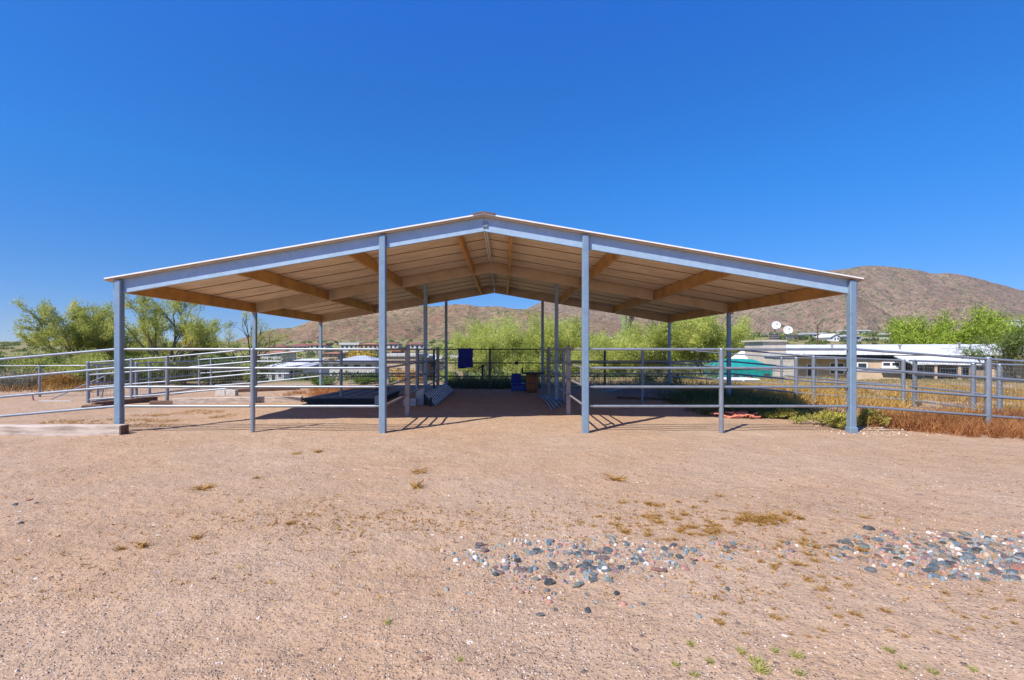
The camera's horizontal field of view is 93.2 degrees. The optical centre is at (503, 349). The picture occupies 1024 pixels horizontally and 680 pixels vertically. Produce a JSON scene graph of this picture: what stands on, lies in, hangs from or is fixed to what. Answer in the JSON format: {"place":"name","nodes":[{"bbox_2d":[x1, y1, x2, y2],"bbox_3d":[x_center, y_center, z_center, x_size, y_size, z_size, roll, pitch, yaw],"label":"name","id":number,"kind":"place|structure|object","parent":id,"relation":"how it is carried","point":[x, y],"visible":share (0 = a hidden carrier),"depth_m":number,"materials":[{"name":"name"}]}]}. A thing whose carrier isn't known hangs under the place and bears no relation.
{"place":"outdoors","nodes":[
{"label":"outdoors","id":0,"kind":"place"},
{"bbox_2d":[346,346,378,357],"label":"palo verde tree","id":1,"kind":"object","parent":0,"point":[355,353],"visible":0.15,"depth_m":111.48,"materials":[{"name":"yellow plant"}]},
{"bbox_2d":[387,353,428,380],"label":"house","id":2,"kind":"structure","parent":0,"point":[393,356],"depth_m":75.00,"materials":[{"name":"beige paint"}]},
{"bbox_2d":[236,304,632,341],"bbox_3d":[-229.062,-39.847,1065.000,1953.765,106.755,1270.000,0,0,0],"label":"hills","id":3,"kind":"structure","parent":0,"point":[405,324],"depth_m":870.76,"materials":[{"name":"soil"}]},
{"bbox_2d":[0,333,1023,679],"bbox_3d":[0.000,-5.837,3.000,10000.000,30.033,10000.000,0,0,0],"label":"ground","id":4,"kind":"structure","parent":0,"point":[478,423],"depth_m":3.93,"materials":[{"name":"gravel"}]},
{"bbox_2d":[0,366,44,390],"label":"desert shrub","id":5,"kind":"object","parent":4,"relation":"on","point":[24,380],"visible":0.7,"depth_m":18.41,"materials":[{"name":"grey plant"}]},
{"bbox_2d":[0,349,67,374],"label":"desert shrub","id":6,"kind":"object","parent":4,"relation":"on","point":[46,361],"visible":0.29,"depth_m":22.97,"materials":[{"name":"green plant"}]},
{"bbox_2d":[0,369,73,387],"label":"desert shrub","id":7,"kind":"object","parent":4,"relation":"on","point":[37,376],"visible":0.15,"depth_m":19.05,"materials":[{"name":"plant"}]},
{"bbox_2d":[0,380,108,392],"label":"weeds","id":8,"kind":"object","parent":4,"relation":"on","point":[49,388],"visible":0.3,"depth_m":17.91,"materials":[{"name":"plant"}]},
{"bbox_2d":[3,347,109,375],"bbox_3d":[-21.577,0.781,23.595,3.834,1.844,4.723,0,0,-39],"label":"desert shrub","id":9,"kind":"object","parent":4,"relation":"on","point":[86,355],"visible":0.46,"depth_m":22.82,"materials":[{"name":"green plant"}]},
{"bbox_2d":[0,348,113,417],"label":"pipe fence","id":10,"kind":"object","parent":4,"relation":"on","point":[55,373],"visible":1,"depth_m":8.88,"materials":[{"name":"metal"}]},
{"bbox_2d":[0,365,113,396],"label":"pipe fence","id":11,"kind":"object","parent":4,"relation":"on","point":[39,379],"visible":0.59,"depth_m":15.60,"materials":[{"name":"metal"}]},
{"bbox_2d":[27,371,91,388],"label":"desert shrub","id":12,"kind":"object","parent":4,"relation":"on","point":[60,378],"visible":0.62,"depth_m":18.87,"materials":[{"name":"plant"}]},
{"bbox_2d":[0,424,128,435],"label":"timber","id":13,"kind":"object","parent":4,"relation":"on","point":[58,429],"visible":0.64,"depth_m":8.59,"materials":[{"name":"wood"}]},
{"bbox_2d":[8,296,127,364],"bbox_3d":[-23.121,-0.583,26.897,6.726,4.730,5.148,0,0,19],"label":"palo verde tree","id":14,"kind":"object","parent":4,"relation":"on","point":[86,333],"visible":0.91,"depth_m":25.93,"materials":[{"name":"green plant"}]},
{"bbox_2d":[72,367,126,384],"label":"desert shrub","id":15,"kind":"object","parent":4,"relation":"on","point":[95,377],"visible":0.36,"depth_m":19.91,"materials":[{"name":"green plant"}]},
{"bbox_2d":[54,357,158,379],"bbox_3d":[-17.210,0.988,21.162,3.341,1.343,2.875,0,0,-10],"label":"desert shrub","id":16,"kind":"object","parent":4,"relation":"on","point":[80,367],"visible":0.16,"depth_m":20.79,"materials":[{"name":"green plant"}]},
{"bbox_2d":[36,312,179,360],"bbox_3d":[-22.803,-0.231,28.990,6.174,4.319,5.582,0,0,-24],"label":"palo verde tree","id":17,"kind":"object","parent":4,"relation":"on","point":[132,344],"visible":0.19,"depth_m":28.13,"materials":[{"name":"green plant"}]},
{"bbox_2d":[91,396,157,405],"bbox_3d":[-10.515,1.475,13.500,0.160,0.170,1.679,0,0,18],"label":"timber","id":18,"kind":"object","parent":4,"relation":"on","point":[135,400],"visible":0.48,"depth_m":13.61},
{"bbox_2d":[110,354,156,384],"bbox_3d":[-16.060,0.927,21.125,1.806,1.443,2.339,0,0,-36],"label":"desert shrub","id":19,"kind":"object","parent":4,"relation":"on","point":[144,375],"visible":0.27,"depth_m":20.71,"materials":[{"name":"green plant"}]},
{"bbox_2d":[90,360,197,401],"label":"pipe fence","id":20,"kind":"object","parent":4,"relation":"on","point":[149,378],"visible":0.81,"depth_m":15.82,"materials":[{"name":"metal"}]},
{"bbox_2d":[35,404,258,426],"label":"sparse weeds","id":21,"kind":"object","parent":4,"relation":"on","point":[139,424],"visible":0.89,"depth_m":10.32,"materials":[{"name":"plant"}]},
{"bbox_2d":[134,354,174,383],"bbox_3d":[-15.884,0.908,21.523,3.028,1.475,1.523,0,0,24],"label":"desert shrub","id":22,"kind":"object","parent":4,"relation":"on","point":[150,360],"visible":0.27,"depth_m":21.07,"materials":[{"name":"green plant"}]},
{"bbox_2d":[149,400,172,404],"bbox_3d":[-9.443,1.495,13.475,0.697,0.130,0.160,0,0,-4],"label":"timber","id":23,"kind":"object","parent":4,"relation":"on","point":[163,402],"visible":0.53,"depth_m":13.40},
{"bbox_2d":[86,351,249,402],"bbox_3d":[-9.458,0.829,13.714,4.680,1.703,0.121,0,0,0],"label":"pipe fence","id":24,"kind":"object","parent":4,"relation":"on","point":[132,383],"visible":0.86,"depth_m":13.70,"materials":[{"name":"metal"}]},
{"bbox_2d":[105,294,239,379],"bbox_3d":[-17.632,-0.937,25.836,6.134,5.255,5.133,0,0,3],"label":"palo verde tree","id":25,"kind":"object","parent":4,"relation":"on","point":[192,334],"visible":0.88,"depth_m":25.60,"materials":[{"name":"green plant"}]},
{"bbox_2d":[153,357,206,384],"bbox_3d":[-13.988,0.960,20.852,2.772,1.363,1.756,0,0,44],"label":"desert shrub","id":26,"kind":"object","parent":4,"relation":"on","point":[172,372],"visible":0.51,"depth_m":20.41,"materials":[{"name":"green plant"}]},
{"bbox_2d":[193,355,223,384],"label":"desert shrub","id":27,"kind":"object","parent":4,"relation":"on","point":[211,356],"visible":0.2,"depth_m":21.47,"materials":[{"name":"green plant"}]},
{"bbox_2d":[173,396,249,404],"bbox_3d":[-8.180,1.460,13.675,1.980,0.200,0.200,0,0,-13],"label":"timber","id":28,"kind":"object","parent":4,"relation":"on","point":[204,400],"visible":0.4,"depth_m":13.58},
{"bbox_2d":[201,360,246,384],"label":"desert shrub","id":29,"kind":"object","parent":4,"relation":"on","point":[223,379],"visible":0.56,"depth_m":20.74,"materials":[{"name":"green plant"}]},
{"bbox_2d":[232,363,259,382],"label":"desert shrub","id":30,"kind":"object","parent":4,"relation":"on","point":[247,378],"visible":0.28,"depth_m":22.00,"materials":[{"name":"green plant"}]},
{"bbox_2d":[123,348,378,432],"bbox_3d":[-4.640,0.827,8.900,4.690,1.707,0.088,0,0,0],"label":"pipe fence","id":31,"kind":"object","parent":4,"relation":"on","point":[252,386],"visible":0.97,"depth_m":8.88,"materials":[{"name":"metal"}]},
{"bbox_2d":[212,311,294,379],"bbox_3d":[-15.268,-0.317,29.029,4.874,4.428,4.257,0,0,-14],"label":"palo verde tree","id":32,"kind":"object","parent":4,"relation":"on","point":[260,337],"visible":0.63,"depth_m":29.48,"materials":[{"name":"green plant"}]},
{"bbox_2d":[233,354,277,380],"bbox_3d":[-15.874,1.160,30.331,3.668,1.902,4.338,0,0,0],"label":"desert shrub","id":33,"kind":"object","parent":4,"relation":"on","point":[262,370],"visible":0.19,"depth_m":30.15,"materials":[{"name":"green plant"}]},
{"bbox_2d":[198,351,318,388],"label":"pipe fence","id":34,"kind":"object","parent":4,"relation":"on","point":[210,372],"visible":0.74,"depth_m":18.68,"materials":[{"name":"metal"}]},
{"bbox_2d":[232,388,299,391],"bbox_3d":[-8.677,1.485,17.750,2.233,0.150,0.200,0,0,-30],"label":"timber","id":35,"kind":"object","parent":4,"relation":"on","point":[261,389],"visible":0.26,"depth_m":17.65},
{"bbox_2d":[257,396,277,402],"bbox_3d":[-6.840,1.460,13.975,0.571,0.200,0.200,0,0,-5],"label":"timber","id":36,"kind":"object","parent":4,"relation":"on","point":[265,399],"visible":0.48,"depth_m":13.88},
{"bbox_2d":[262,351,296,362],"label":"house","id":37,"kind":"structure","parent":4,"relation":"on","point":[280,355],"depth_m":200.78,"materials":[{"name":"ceramic"}]},
{"bbox_2d":[275,396,302,401],"bbox_3d":[-6.223,1.465,14.050,0.728,0.190,0.200,0,0,-8],"label":"timber","id":38,"kind":"object","parent":4,"relation":"on","point":[287,399],"visible":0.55,"depth_m":13.96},
{"bbox_2d":[262,359,326,379],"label":"house","id":39,"kind":"structure","parent":4,"relation":"on","point":[279,376],"depth_m":63.73,"materials":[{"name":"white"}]},
{"bbox_2d":[290,362,328,379],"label":"house","id":40,"kind":"structure","parent":4,"relation":"on","point":[309,370],"depth_m":66.79,"materials":[{"name":"grey"}]},
{"bbox_2d":[308,343,332,351],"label":"house","id":41,"kind":"structure","parent":4,"relation":"on","point":[316,345],"depth_m":325.00,"materials":[{"name":"ceramic"}]},
{"bbox_2d":[308,370,353,384],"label":"desert shrub","id":42,"kind":"object","parent":4,"relation":"on","point":[329,380],"visible":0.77,"depth_m":21.01,"materials":[{"name":"green plant"}]},
{"bbox_2d":[274,384,392,395],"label":"orange weeds","id":43,"kind":"object","parent":4,"relation":"on","point":[320,391],"visible":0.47,"depth_m":16.75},
{"bbox_2d":[322,352,348,359],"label":"house","id":44,"kind":"structure","parent":4,"relation":"on","point":[331,355],"depth_m":190.00,"materials":[{"name":"paint"}]},
{"bbox_2d":[257,348,422,397],"bbox_3d":[-4.640,0.829,13.750,4.720,1.703,0.088,0,0,0],"label":"pipe fence","id":45,"kind":"object","parent":4,"relation":"on","point":[416,385],"visible":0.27,"depth_m":13.73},
{"bbox_2d":[300,390,400,404],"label":"rubber platform","id":46,"kind":"structure","parent":4,"relation":"on","point":[362,397],"depth_m":13.61,"materials":[{"name":"rubber"}]},
{"bbox_2d":[339,343,362,351],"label":"house","id":47,"kind":"structure","parent":4,"relation":"on","point":[349,345],"depth_m":319.97,"materials":[{"name":"white"}]},
{"bbox_2d":[328,356,378,377],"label":"house","id":48,"kind":"structure","parent":4,"relation":"on","point":[355,365],"depth_m":100.00,"materials":[{"name":"grey"}]},
{"bbox_2d":[347,371,395,384],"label":"desert shrub","id":49,"kind":"object","parent":4,"relation":"on","point":[367,380],"visible":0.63,"depth_m":21.55,"materials":[{"name":"green plant"}]},
{"bbox_2d":[322,350,444,388],"bbox_3d":[-4.640,0.829,18.700,4.726,1.703,0.088,0,0,0],"label":"pipe fence","id":50,"kind":"object","parent":4,"relation":"on","point":[397,363],"visible":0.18,"depth_m":18.67,"materials":[{"name":"metal"}]},
{"bbox_2d":[390,367,422,382],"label":"desert shrub","id":51,"kind":"object","parent":4,"relation":"on","point":[402,378],"visible":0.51,"depth_m":22.06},
{"bbox_2d":[387,346,446,416],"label":"pipe fence","id":52,"kind":"object","parent":4,"relation":"on","point":[407,349],"visible":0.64,"depth_m":10.98,"materials":[{"name":"metal"}]},
{"bbox_2d":[417,388,424,404],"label":"concrete block","id":53,"kind":"structure","parent":4,"relation":"on","point":[420,397],"depth_m":13.35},
{"bbox_2d":[424,383,453,405],"bbox_3d":[-1.990,1.370,15.385,0.380,0.380,4.860,0,0,0],"label":"slatted rack","id":54,"kind":"object","parent":4,"relation":"on","point":[436,395],"visible":0.98,"depth_m":14.64,"materials":[{"name":"metal"}]},
{"bbox_2d":[4,332,885,375],"bbox_3d":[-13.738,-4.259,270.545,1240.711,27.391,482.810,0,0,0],"label":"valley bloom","id":55,"kind":"object","parent":4,"relation":"on","point":[882,340],"visible":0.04,"depth_m":291.22,"materials":[{"name":"green plant"}]},
{"bbox_2d":[0,330,892,380],"bbox_3d":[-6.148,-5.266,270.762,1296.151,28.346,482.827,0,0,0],"label":"valley brush","id":56,"kind":"object","parent":4,"relation":"on","point":[601,371],"visible":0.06,"depth_m":273.41,"materials":[{"name":"green plant"}]},
{"bbox_2d":[429,315,530,380],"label":"palo verde tree","id":57,"kind":"object","parent":4,"relation":"on","point":[468,342],"visible":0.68,"depth_m":48.66,"materials":[{"name":"green plant"}]},
{"bbox_2d":[104,211,863,433],"bbox_3d":[-0.360,-0.428,13.887,13.820,4.157,10.186,0,0,0],"label":"horse shelter","id":58,"kind":"object","parent":4,"relation":"on","point":[382,272],"visible":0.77,"depth_m":10.85,"materials":[{"name":"metal"}]},
{"bbox_2d":[483,232,491,259],"bbox_3d":[-0.360,-2.370,11.100,0.100,0.104,3.200,0,0,0],"label":"strip light","id":59,"kind":"object","parent":58,"relation":"hanging from","point":[487,241],"visible":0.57,"depth_m":10.85,"materials":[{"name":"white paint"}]},
{"bbox_2d":[442,374,545,388],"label":"weeds","id":60,"kind":"object","parent":4,"relation":"on","point":[461,383],"visible":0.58,"depth_m":19.01,"materials":[{"name":"green plant"}]},
{"bbox_2d":[448,349,540,388],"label":"pipe fence","id":61,"kind":"object","parent":4,"relation":"on","point":[499,363],"visible":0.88,"depth_m":18.67,"materials":[{"name":"metal"}]},
{"bbox_2d":[458,348,472,368],"bbox_3d":[-1.471,0.350,18.672,0.595,0.778,0.149,0,0,0],"label":"blanket","id":62,"kind":"object","parent":61,"relation":"hanging from","point":[465,357],"visible":1,"depth_m":18.62,"materials":[{"name":"blue fabric"}]},
{"bbox_2d":[0,330,994,380],"bbox_3d":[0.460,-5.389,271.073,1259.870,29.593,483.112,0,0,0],"label":"valley scrub","id":63,"kind":"object","parent":4,"relation":"on","point":[434,340],"visible":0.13,"depth_m":249.13,"materials":[{"name":"green plant"}]},
{"bbox_2d":[0,435,1020,601],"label":"dry litter","id":64,"kind":"object","parent":4,"relation":"on","point":[378,517],"visible":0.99,"depth_m":4.16,"materials":[{"name":"plant"}]},
{"bbox_2d":[511,373,525,391],"bbox_3d":[0.543,1.208,17.604,0.533,0.649,0.507,0,0,0],"label":"plastic chair","id":65,"kind":"object","parent":4,"relation":"on","point":[517,384],"visible":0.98,"depth_m":17.42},
{"bbox_2d":[471,303,567,375],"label":"palo verde tree","id":66,"kind":"object","parent":4,"relation":"on","point":[521,339],"visible":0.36,"depth_m":52.18,"materials":[{"name":"green plant"}]},
{"bbox_2d":[522,372,544,392],"bbox_3d":[1.060,1.177,17.200,0.810,0.706,0.804,0,0,0],"label":"barrel table","id":67,"kind":"object","parent":4,"relation":"on","point":[531,383],"visible":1,"depth_m":17.02,"materials":[{"name":"brown wood"}]},
{"bbox_2d":[511,310,581,379],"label":"palo verde tree","id":68,"kind":"object","parent":4,"relation":"on","point":[550,333],"visible":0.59,"depth_m":50.25,"materials":[{"name":"green plant"}]},
{"bbox_2d":[542,346,581,414],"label":"pipe fence","id":69,"kind":"object","parent":4,"relation":"on","point":[569,380],"visible":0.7,"depth_m":11.21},
{"bbox_2d":[539,377,662,387],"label":"straw weeds","id":70,"kind":"object","parent":4,"relation":"on","point":[620,382],"visible":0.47,"depth_m":20.14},
{"bbox_2d":[559,318,646,379],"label":"palo verde tree","id":71,"kind":"object","parent":4,"relation":"on","point":[574,355],"visible":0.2,"depth_m":46.71,"materials":[{"name":"green plant"}]},
{"bbox_2d":[544,350,667,388],"bbox_3d":[3.945,0.829,18.700,4.776,1.703,0.088,0,0,0],"label":"pipe fence","id":72,"kind":"object","parent":4,"relation":"on","point":[628,363],"visible":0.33,"depth_m":18.67,"materials":[{"name":"metal"}]},
{"bbox_2d":[622,315,633,372],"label":"saguaro","id":73,"kind":"object","parent":4,"relation":"on","point":[624,317],"visible":0.21,"depth_m":46.86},
{"bbox_2d":[581,319,674,377],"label":"palo verde tree","id":74,"kind":"object","parent":4,"relation":"on","point":[604,343],"visible":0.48,"depth_m":41.57,"materials":[{"name":"green plant"}]},
{"bbox_2d":[559,350,726,402],"bbox_3d":[3.945,0.829,13.750,4.770,1.703,0.088,0,0,0],"label":"pipe fence","id":75,"kind":"object","parent":4,"relation":"on","point":[563,373],"visible":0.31,"depth_m":13.73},
{"bbox_2d":[601,388,691,399],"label":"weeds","id":76,"kind":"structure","parent":4,"relation":"on","point":[631,391],"depth_m":15.64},
{"bbox_2d":[632,369,684,384],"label":"desert shrub","id":77,"kind":"object","parent":4,"relation":"on","point":[663,381],"visible":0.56,"depth_m":20.73,"materials":[{"name":"green plant"}]},
{"bbox_2d":[610,319,709,377],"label":"palo verde tree","id":78,"kind":"object","parent":4,"relation":"on","point":[658,335],"visible":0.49,"depth_m":40.44,"materials":[{"name":"green plant"}]},
{"bbox_2d":[659,359,725,382],"bbox_3d":[8.578,1.052,21.967,2.995,1.216,2.058,0,0,25],"label":"desert shrub","id":79,"kind":"object","parent":4,"relation":"on","point":[692,370],"visible":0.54,"depth_m":21.95,"materials":[{"name":"green plant"}]},
{"bbox_2d":[663,314,765,375],"bbox_3d":[17.053,-0.768,40.092,9.438,7.805,8.016,0,0,-4],"label":"palo verde tree","id":80,"kind":"object","parent":4,"relation":"on","point":[705,329],"visible":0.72,"depth_m":38.18,"materials":[{"name":"green plant"}]},
{"bbox_2d":[589,348,847,432],"bbox_3d":[3.945,0.827,8.900,4.740,1.707,0.088,0,0,0],"label":"pipe fence","id":81,"kind":"object","parent":4,"relation":"on","point":[721,386],"visible":0.96,"depth_m":8.88,"materials":[{"name":"metal"}]},
{"bbox_2d":[671,351,783,384],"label":"pipe fence","id":82,"kind":"object","parent":4,"relation":"on","point":[781,371],"visible":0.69,"depth_m":18.68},
{"bbox_2d":[646,388,815,418],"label":"shaded weeds","id":83,"kind":"object","parent":4,"relation":"on","point":[701,397],"visible":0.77,"depth_m":12.31,"materials":[{"name":"green plant"}]},
{"bbox_2d":[440,529,1023,618],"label":"cobbles","id":84,"kind":"object","parent":4,"relation":"on","point":[881,552],"visible":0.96,"depth_m":3.56,"materials":[{"name":"stone"}]},
{"bbox_2d":[709,411,760,418],"bbox_3d":[5.184,1.467,10.838,1.023,0.155,0.530,0,0,0],"label":"hose heap","id":85,"kind":"object","parent":4,"relation":"on","point":[737,414],"visible":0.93,"depth_m":10.76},
{"bbox_2d":[704,359,772,377],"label":"tarp shed","id":86,"kind":"structure","parent":4,"relation":"on","point":[754,372],"depth_m":30.01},
{"bbox_2d":[732,313,762,344],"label":"palo verde tree","id":87,"kind":"object","parent":4,"relation":"on","point":[746,324],"visible":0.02,"depth_m":46.09,"materials":[{"name":"green plant"}]},
{"bbox_2d":[748,655,772,676],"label":"green weed","id":88,"kind":"object","parent":4,"relation":"on","point":[758,669],"visible":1,"depth_m":2.29,"materials":[{"name":"green plant"}]},
{"bbox_2d":[741,340,796,377],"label":"building","id":89,"kind":"structure","parent":4,"relation":"on","point":[768,344],"depth_m":32.99,"materials":[{"name":"paint"}]},
{"bbox_2d":[768,407,808,417],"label":"flowering shrub","id":90,"kind":"object","parent":4,"relation":"on","point":[782,412],"visible":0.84,"depth_m":10.68,"materials":[{"name":"green plant"}]},
{"bbox_2d":[731,351,905,403],"bbox_3d":[8.613,0.829,13.389,4.390,1.703,0.114,0,0,10],"label":"pipe fence","id":91,"kind":"object","parent":4,"relation":"on","point":[813,381],"visible":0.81,"depth_m":13.36,"materials":[{"name":"metal"}]},
{"bbox_2d":[788,409,862,426],"bbox_3d":[6.583,1.423,9.896,1.212,0.369,0.936,0,0,45],"label":"flowering shrub","id":92,"kind":"object","parent":4,"relation":"on","point":[803,419],"visible":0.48,"depth_m":9.93,"materials":[{"name":"green plant"}]},
{"bbox_2d":[816,334,840,341],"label":"house","id":93,"kind":"structure","parent":4,"relation":"on","point":[832,337],"depth_m":281.05,"materials":[{"name":"white paint"}]},
{"bbox_2d":[819,412,845,429],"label":"flowering shrub","id":94,"kind":"object","parent":4,"relation":"on","point":[840,423],"visible":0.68,"depth_m":9.37,"materials":[{"name":"green plant"}]},
{"bbox_2d":[784,357,894,397],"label":"pipe fence","id":95,"kind":"object","parent":4,"relation":"on","point":[836,372],"visible":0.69,"depth_m":15.66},
{"bbox_2d":[857,408,890,426],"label":"flowering shrub","id":96,"kind":"object","parent":4,"relation":"on","point":[864,411],"visible":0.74,"depth_m":9.69,"materials":[{"name":"green plant"}]},
{"bbox_2d":[786,342,1023,379],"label":"long house","id":97,"kind":"structure","parent":4,"relation":"on","point":[955,368],"depth_m":38.17,"materials":[{"name":"beige paint"}]},
{"bbox_2d":[939,368,956,378],"bbox_3d":[33.427,1.853,36.434,1.031,0.862,0.100,0,0,25],"label":"window","id":98,"kind":"structure","parent":97,"relation":"in","point":[941,370],"depth_m":36.40,"materials":[{"name":"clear glass"}]},
{"bbox_2d":[877,309,958,343],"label":"leafy tree","id":99,"kind":"object","parent":4,"relation":"on","point":[910,333],"visible":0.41,"depth_m":66.24,"materials":[{"name":"green plant"}]},
{"bbox_2d":[830,405,1023,438],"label":"rusty weeds","id":100,"kind":"object","parent":4,"relation":"on","point":[972,426],"visible":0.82,"depth_m":9.03,"materials":[{"name":"plant"}]},
{"bbox_2d":[857,348,1023,426],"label":"pipe fence","id":101,"kind":"object","parent":4,"relation":"on","point":[987,377],"visible":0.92,"depth_m":8.88,"materials":[{"name":"metal"}]},
{"bbox_2d":[925,308,984,343],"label":"leafy tree","id":102,"kind":"object","parent":4,"relation":"on","point":[953,338],"visible":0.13,"depth_m":64.77,"materials":[{"name":"green plant"}]},
{"bbox_2d":[908,359,1023,414],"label":"pipe fence","id":103,"kind":"object","parent":4,"relation":"on","point":[999,383],"visible":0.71,"depth_m":11.08,"materials":[{"name":"metal"}]},
{"bbox_2d":[927,299,1022,343],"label":"leafy tree","id":104,"kind":"object","parent":4,"relation":"on","point":[990,331],"visible":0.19,"depth_m":63.02,"materials":[{"name":"green plant"}]},
{"bbox_2d":[948,321,1023,378],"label":"palo verde tree","id":105,"kind":"object","parent":4,"relation":"on","point":[1010,343],"visible":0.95,"depth_m":22.61,"materials":[{"name":"green plant"}]},
{"bbox_2d":[976,309,1023,341],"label":"leafy tree","id":106,"kind":"object","parent":4,"relation":"on","point":[997,318],"visible":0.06,"depth_m":61.95,"materials":[{"name":"green plant"}]},
{"bbox_2d":[0,0,1023,341],"label":"sky","id":107,"kind":"structure","parent":0,"point":[136,135],"materials":[{"name":"blue"}]},
{"bbox_2d":[527,266,1023,339],"bbox_3d":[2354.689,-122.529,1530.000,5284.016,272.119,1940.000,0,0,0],"label":"mountain","id":108,"kind":"structure","parent":0,"point":[883,290],"depth_m":1169.33,"materials":[{"name":"soil"}]},
{"bbox_2d":[593,375,1023,392],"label":"pale grass","id":109,"kind":"structure","parent":0,"point":[885,380],"depth_m":21.87,"materials":[{"name":"plant"}]},
{"bbox_2d":[673,381,1023,426],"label":"golden field","id":110,"kind":"structure","parent":0,"point":[828,400],"depth_m":13.67,"materials":[{"name":"plant"}]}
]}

